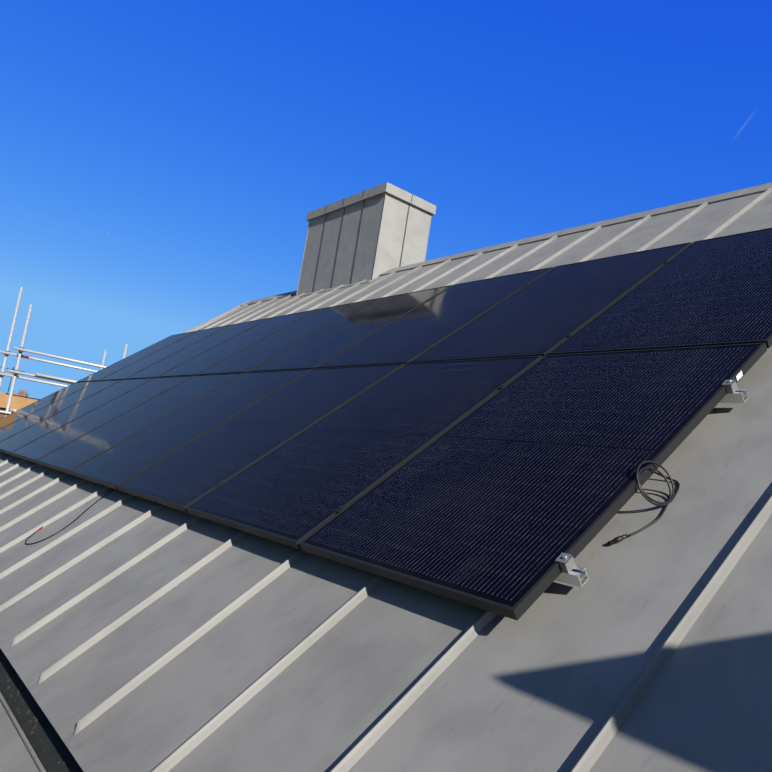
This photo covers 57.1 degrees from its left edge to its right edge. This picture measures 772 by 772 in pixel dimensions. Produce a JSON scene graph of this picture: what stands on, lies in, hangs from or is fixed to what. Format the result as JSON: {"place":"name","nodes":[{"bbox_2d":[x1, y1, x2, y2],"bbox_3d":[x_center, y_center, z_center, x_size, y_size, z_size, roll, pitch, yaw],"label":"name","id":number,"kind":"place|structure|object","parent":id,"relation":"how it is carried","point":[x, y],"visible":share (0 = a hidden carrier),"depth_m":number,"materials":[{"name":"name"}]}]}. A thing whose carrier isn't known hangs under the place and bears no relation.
{"place":"outdoors","nodes":[
{"label":"outdoors","id":0,"kind":"place"},
{"bbox_2d":[0,0,771,398],"label":"sky","id":1,"kind":"structure","parent":0,"point":[202,137],"materials":[{"name":"blue"}]},
{"label":"ground","id":2,"kind":"structure","parent":0,"visible":0},
{"bbox_2d":[0,287,127,416],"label":"scaffold tubes","id":3,"kind":"object","parent":2,"relation":"on","point":[6,411],"visible":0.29,"depth_m":12.12},
{"bbox_2d":[0,392,39,410],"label":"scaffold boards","id":4,"kind":"object","parent":3,"relation":"on","point":[18,402],"visible":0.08,"depth_m":11.66,"materials":[{"name":"brown wood"}]},
{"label":"house walls","id":5,"kind":"object","parent":2,"relation":"on","visible":0},
{"bbox_2d":[0,182,771,771],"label":"zinc roof","id":6,"kind":"structure","parent":5,"relation":"on","point":[138,634],"depth_m":2.25,"materials":[{"name":"grey metal"}]},
{"bbox_2d":[0,649,82,771],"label":"eave gutter","id":7,"kind":"object","parent":6,"relation":"attached to","point":[21,748],"depth_m":2.60,"materials":[{"name":"metal"}]},
{"bbox_2d":[0,657,82,771],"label":"gutter debris","id":8,"kind":"object","parent":7,"relation":"on","point":[35,708],"visible":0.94,"depth_m":2.77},
{"bbox_2d":[25,489,114,544],"bbox_3d":[-2.096,0.842,4.794,0.716,0.054,0.335,-34,19,-33],"label":"cable","id":9,"kind":"object","parent":6,"relation":"on","point":[64,527],"visible":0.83,"depth_m":4.69,"materials":[{"name":"black rubber"}]},
{"bbox_2d":[290,278,375,298],"bbox_3d":[-0.837,-1.426,10.482,0.120,0.009,2.120,-34,19,-33],"label":"chimney flashing","id":10,"kind":"object","parent":6,"relation":"on","point":[343,286],"visible":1,"depth_m":10.32,"materials":[{"name":"grey metal"}]},
{"bbox_2d":[296,182,435,295],"bbox_3d":[-0.460,-1.452,10.778,0.949,2.602,2.090,15,-10,-37],"label":"chimney","id":11,"kind":"object","parent":6,"relation":"on","point":[373,232],"visible":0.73,"depth_m":10.24,"materials":[{"name":"metal"}]},
{"bbox_2d":[9,259,747,586],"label":"clamps","id":12,"kind":"object","parent":6,"relation":"on","point":[572,573],"visible":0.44,"depth_m":2.66,"materials":[{"name":"metal"}]},
{"bbox_2d":[0,381,95,428],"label":"solar panel","id":13,"kind":"object","parent":12,"relation":"attached to","point":[11,418],"visible":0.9,"depth_m":10.22,"materials":[{"name":"black glass"}]},
{"bbox_2d":[0,380,120,441],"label":"solar panel","id":14,"kind":"object","parent":12,"relation":"attached to","point":[24,423],"visible":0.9,"depth_m":9.25,"materials":[{"name":"black glass"}]},
{"bbox_2d":[0,378,153,454],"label":"solar panel","id":15,"kind":"object","parent":12,"relation":"attached to","point":[9,445],"visible":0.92,"depth_m":8.27,"materials":[{"name":"black glass"}]},
{"bbox_2d":[11,375,193,463],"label":"solar panel","id":16,"kind":"object","parent":12,"relation":"attached to","point":[52,441],"visible":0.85,"depth_m":7.35,"materials":[{"name":"black glass"}]},
{"bbox_2d":[77,330,198,381],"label":"solar panel","id":17,"kind":"object","parent":12,"relation":"attached to","point":[132,358],"visible":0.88,"depth_m":11.07,"materials":[{"name":"black glass"}]},
{"bbox_2d":[36,373,243,474],"bbox_3d":[-2.239,0.294,6.507,1.722,0.035,1.134,-33,19,-33],"label":"solar panel","id":18,"kind":"object","parent":12,"relation":"attached to","point":[70,456],"visible":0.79,"depth_m":6.43,"materials":[{"name":"black glass"}]},
{"bbox_2d":[99,324,231,380],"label":"solar panel","id":19,"kind":"object","parent":12,"relation":"attached to","point":[159,355],"visible":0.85,"depth_m":10.15,"materials":[{"name":"black glass"}]},
{"bbox_2d":[70,369,311,489],"bbox_3d":[-1.528,0.281,5.598,1.722,0.035,1.134,-33,19,-33],"label":"solar panel","id":20,"kind":"object","parent":12,"relation":"attached to","point":[117,464],"visible":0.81,"depth_m":5.51,"materials":[{"name":"black glass"}]},
{"bbox_2d":[125,317,270,378],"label":"solar panel","id":21,"kind":"object","parent":12,"relation":"attached to","point":[157,369],"visible":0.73,"depth_m":9.24,"materials":[{"name":"black glass"}]},
{"bbox_2d":[157,309,317,377],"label":"solar panel","id":22,"kind":"object","parent":12,"relation":"attached to","point":[198,364],"visible":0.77,"depth_m":8.32,"materials":[{"name":"black glass"}]},
{"bbox_2d":[116,363,404,512],"bbox_3d":[-0.817,0.268,4.689,1.722,0.035,1.134,-33,19,-33],"label":"solar panel","id":23,"kind":"object","parent":12,"relation":"attached to","point":[184,476],"visible":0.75,"depth_m":4.58,"materials":[{"name":"black glass"}]},
{"bbox_2d":[197,298,377,374],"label":"solar panel","id":24,"kind":"object","parent":12,"relation":"attached to","point":[247,359],"visible":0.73,"depth_m":7.40,"materials":[{"name":"black glass"}]},
{"bbox_2d":[248,285,452,371],"bbox_3d":[-0.316,-0.521,6.558,1.722,0.035,1.134,-33,19,-33],"label":"solar panel","id":25,"kind":"object","parent":12,"relation":"attached to","point":[327,343],"visible":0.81,"depth_m":6.48,"materials":[{"name":"black glass"}]},
{"bbox_2d":[185,355,541,549],"bbox_3d":[-0.106,0.254,3.780,1.722,0.035,1.134,-33,19,-33],"label":"solar panel","id":26,"kind":"object","parent":12,"relation":"attached to","point":[294,491],"visible":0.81,"depth_m":3.64,"materials":[{"name":"black glass"}]},
{"bbox_2d":[315,267,553,367],"bbox_3d":[0.395,-0.534,5.649,1.722,0.035,1.134,-33,19,-33],"label":"solar panel","id":27,"kind":"object","parent":12,"relation":"attached to","point":[415,332],"visible":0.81,"depth_m":5.56,"materials":[{"name":"black glass"}]},
{"bbox_2d":[299,343,766,620],"bbox_3d":[0.605,0.241,2.872,1.722,0.035,1.134,-33,19,-33],"label":"solar panel","id":28,"kind":"object","parent":12,"relation":"attached to","point":[500,501],"visible":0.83,"depth_m":2.68,"materials":[{"name":"black glass"}]},
{"bbox_2d":[736,370,742,380],"bbox_3d":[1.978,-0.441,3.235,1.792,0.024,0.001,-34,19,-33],"label":"label","id":29,"kind":"object","parent":28,"relation":"attached to","point":[739,375],"visible":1,"depth_m":2.75,"materials":[{"name":"white paper"}]},
{"bbox_2d":[409,242,690,362],"bbox_3d":[1.106,-0.548,4.741,1.722,0.035,1.134,-33,19,-33],"label":"solar panel","id":30,"kind":"object","parent":12,"relation":"attached to","point":[544,314],"visible":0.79,"depth_m":4.63,"materials":[{"name":"black glass"}]},
{"bbox_2d":[547,228,771,354],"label":"solar panel","id":31,"kind":"object","parent":12,"relation":"attached to","point":[712,291],"visible":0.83,"depth_m":3.73,"materials":[{"name":"black glass"}]},
{"bbox_2d":[608,460,679,544],"bbox_3d":[0.821,0.351,2.314,0.402,0.138,0.150,-33,19,-33],"label":"cable coil","id":32,"kind":"object","parent":6,"relation":"on","point":[672,495],"visible":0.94,"depth_m":2.31,"materials":[{"name":"black rubber"}]}
]}

